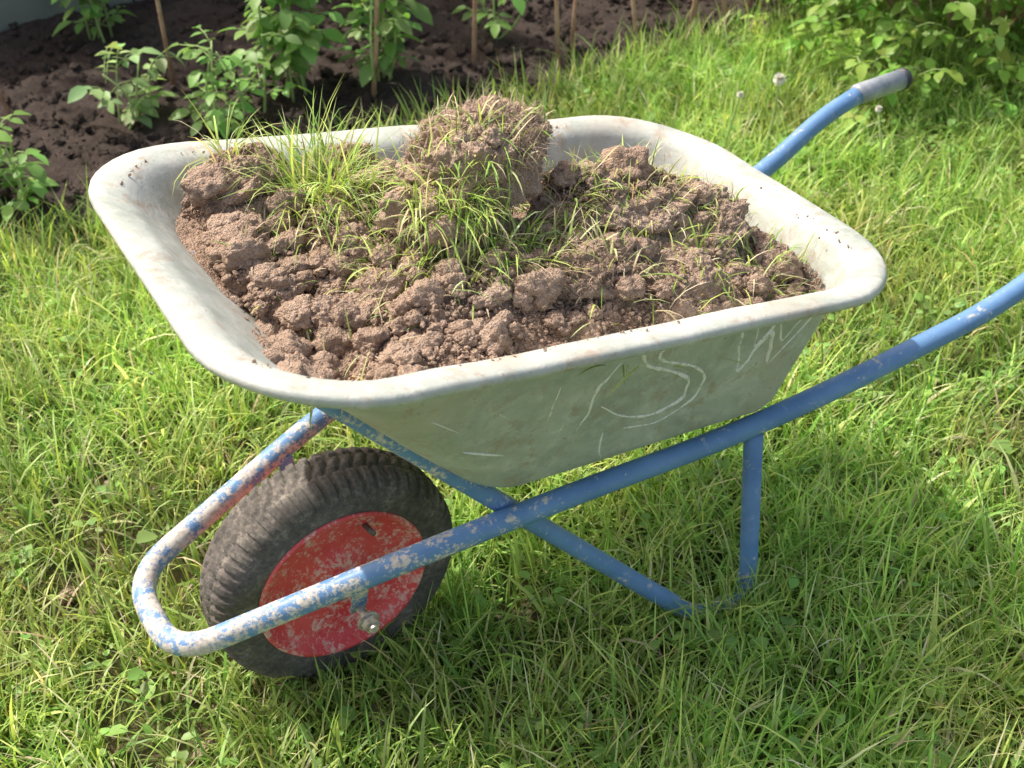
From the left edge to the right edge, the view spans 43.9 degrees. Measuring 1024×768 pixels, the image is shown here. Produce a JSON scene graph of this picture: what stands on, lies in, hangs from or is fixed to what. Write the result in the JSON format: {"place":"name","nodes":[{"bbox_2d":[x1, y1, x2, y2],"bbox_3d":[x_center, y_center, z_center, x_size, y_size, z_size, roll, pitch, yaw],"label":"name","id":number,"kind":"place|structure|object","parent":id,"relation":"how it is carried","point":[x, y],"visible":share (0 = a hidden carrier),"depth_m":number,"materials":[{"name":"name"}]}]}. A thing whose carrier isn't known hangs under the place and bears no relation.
{"place":"outdoors","nodes":[
{"label":"outdoors","id":0,"kind":"place"},
{"bbox_2d":[0,0,1023,767],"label":"ground","id":1,"kind":"structure","parent":0,"point":[112,670],"depth_m":2.12,"materials":[{"name":"green plant"}]},
{"bbox_2d":[0,0,140,31],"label":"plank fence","id":2,"kind":"object","parent":1,"relation":"on","point":[19,12],"depth_m":3.89,"materials":[{"name":"grey wood"}]},
{"bbox_2d":[58,470,393,767],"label":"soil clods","id":3,"kind":"object","parent":1,"relation":"on","point":[213,706],"visible":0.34,"depth_m":2.06,"materials":[{"name":"brown soil"}]},
{"bbox_2d":[0,0,961,257],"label":"flower bed","id":4,"kind":"object","parent":1,"relation":"on","point":[43,72],"visible":0.61,"depth_m":3.60,"materials":[{"name":"soil"}]},
{"bbox_2d":[0,88,11,117],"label":"raspberry cane","id":5,"kind":"object","parent":4,"relation":"on","point":[5,105],"visible":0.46,"depth_m":3.39,"materials":[{"name":"brown plant"}]},
{"bbox_2d":[0,110,59,221],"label":"raspberry bush","id":6,"kind":"object","parent":4,"relation":"on","point":[15,176],"visible":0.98,"depth_m":2.92,"materials":[{"name":"green plant"}]},
{"bbox_2d":[51,0,134,42],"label":"raspberry bush","id":7,"kind":"object","parent":4,"relation":"on","point":[94,10],"visible":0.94,"depth_m":3.72,"materials":[{"name":"green plant"}]},
{"bbox_2d":[68,41,184,129],"bbox_3d":[-1.028,-0.757,3.301,0.316,0.230,0.253,-31,47,-32],"label":"raspberry bush","id":8,"kind":"object","parent":4,"relation":"on","point":[135,110],"visible":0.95,"depth_m":3.27,"materials":[{"name":"green plant"}]},
{"bbox_2d":[155,0,175,84],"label":"raspberry cane","id":9,"kind":"object","parent":4,"relation":"on","point":[165,42],"visible":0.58,"depth_m":3.44,"materials":[{"name":"brown plant"}]},
{"bbox_2d":[163,25,311,139],"bbox_3d":[-0.724,-0.772,3.270,0.269,0.276,0.332,29,48,33],"label":"raspberry bush","id":10,"kind":"object","parent":4,"relation":"on","point":[250,60],"visible":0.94,"depth_m":3.23,"materials":[{"name":"green plant"}]},
{"bbox_2d":[217,0,346,102],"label":"raspberry bush","id":11,"kind":"object","parent":4,"relation":"on","point":[295,58],"visible":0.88,"depth_m":3.32,"materials":[{"name":"green plant"}]},
{"bbox_2d":[352,0,373,15],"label":"raspberry bush","id":12,"kind":"object","parent":4,"relation":"on","point":[366,3],"visible":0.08,"depth_m":3.86,"materials":[{"name":"green plant"}]},
{"bbox_2d":[371,0,379,99],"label":"wooden stake","id":13,"kind":"object","parent":4,"relation":"on","point":[375,45],"visible":0.7,"depth_m":3.37,"materials":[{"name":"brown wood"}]},
{"bbox_2d":[332,0,432,94],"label":"raspberry bush","id":14,"kind":"object","parent":4,"relation":"on","point":[389,26],"visible":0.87,"depth_m":3.38,"materials":[{"name":"green plant"}]},
{"bbox_2d":[472,0,476,63],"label":"wooden stake","id":15,"kind":"object","parent":4,"relation":"on","point":[474,37],"visible":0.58,"depth_m":3.53,"materials":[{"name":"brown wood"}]},
{"bbox_2d":[451,0,528,38],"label":"raspberry bush","id":16,"kind":"object","parent":4,"relation":"on","point":[519,5],"visible":0.91,"depth_m":3.66,"materials":[{"name":"green plant"}]},
{"bbox_2d":[554,0,559,67],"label":"wooden stake","id":17,"kind":"object","parent":4,"relation":"on","point":[557,35],"visible":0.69,"depth_m":3.54,"materials":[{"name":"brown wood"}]},
{"bbox_2d":[569,0,577,53],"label":"wooden stake","id":18,"kind":"object","parent":4,"relation":"on","point":[573,25],"visible":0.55,"depth_m":3.60,"materials":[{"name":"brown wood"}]},
{"bbox_2d":[631,0,639,52],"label":"raspberry cane","id":19,"kind":"object","parent":4,"relation":"on","point":[634,15],"visible":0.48,"depth_m":3.63,"materials":[{"name":"brown plant"}]},
{"bbox_2d":[686,0,697,36],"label":"raspberry cane","id":20,"kind":"object","parent":4,"relation":"on","point":[693,9],"visible":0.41,"depth_m":3.73,"materials":[{"name":"brown plant"}]},
{"bbox_2d":[721,0,729,34],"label":"raspberry cane","id":21,"kind":"object","parent":4,"relation":"on","point":[724,6],"visible":0.55,"depth_m":3.72,"materials":[{"name":"brown plant"}]},
{"bbox_2d":[746,0,752,8],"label":"raspberry cane","id":22,"kind":"object","parent":4,"relation":"on","point":[750,2],"depth_m":3.86,"materials":[{"name":"brown plant"}]},
{"bbox_2d":[740,0,1023,145],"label":"garden shrub","id":23,"kind":"object","parent":4,"relation":"on","point":[966,8],"visible":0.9,"depth_m":3.31,"materials":[{"name":"green plant"}]},
{"bbox_2d":[0,0,1023,767],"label":"clover and weeds","id":24,"kind":"object","parent":1,"relation":"on","point":[144,688],"visible":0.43,"depth_m":2.04,"materials":[{"name":"green plant"}]},
{"bbox_2d":[88,68,1023,678],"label":"wheelbarrow","id":25,"kind":"object","parent":1,"relation":"on","point":[326,554],"visible":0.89,"depth_m":1.73,"materials":[{"name":"metal"}]},
{"bbox_2d":[120,82,851,381],"bbox_3d":[0.012,-0.193,1.729,0.928,0.435,0.617,-21,42,-23],"label":"soil pile","id":26,"kind":"object","parent":25,"relation":"in","point":[518,323],"visible":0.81,"depth_m":1.60,"materials":[{"name":"brown soil"}]},
{"bbox_2d":[171,82,818,431],"bbox_3d":[0.006,-0.198,1.732,0.908,0.469,0.613,-15,40,-16],"label":"grass sod","id":27,"kind":"object","parent":26,"relation":"on","point":[319,162],"depth_m":1.64,"materials":[{"name":"green plant"}]},
{"bbox_2d":[723,91,743,148],"bbox_3d":[0.543,-0.635,3.139,0.048,0.200,0.018,21,44,26],"label":"dandelion clock","id":28,"kind":"object","parent":1,"relation":"on","point":[740,94],"visible":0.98,"depth_m":3.11,"materials":[{"name":"green plant"}]},
{"bbox_2d":[765,73,784,149],"bbox_3d":[0.658,-0.675,3.171,0.034,0.218,0.034,16,42,21],"label":"dandelion clock","id":29,"kind":"object","parent":1,"relation":"on","point":[779,79],"visible":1,"depth_m":3.14,"materials":[{"name":"green plant"}]},
{"bbox_2d":[875,105,883,172],"bbox_3d":[0.898,-0.596,3.100,0.019,0.170,0.055,-29,46,-30],"label":"dandelion clock","id":30,"kind":"object","parent":1,"relation":"on","point":[878,109],"visible":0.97,"depth_m":3.08,"materials":[{"name":"green plant"}]}
]}

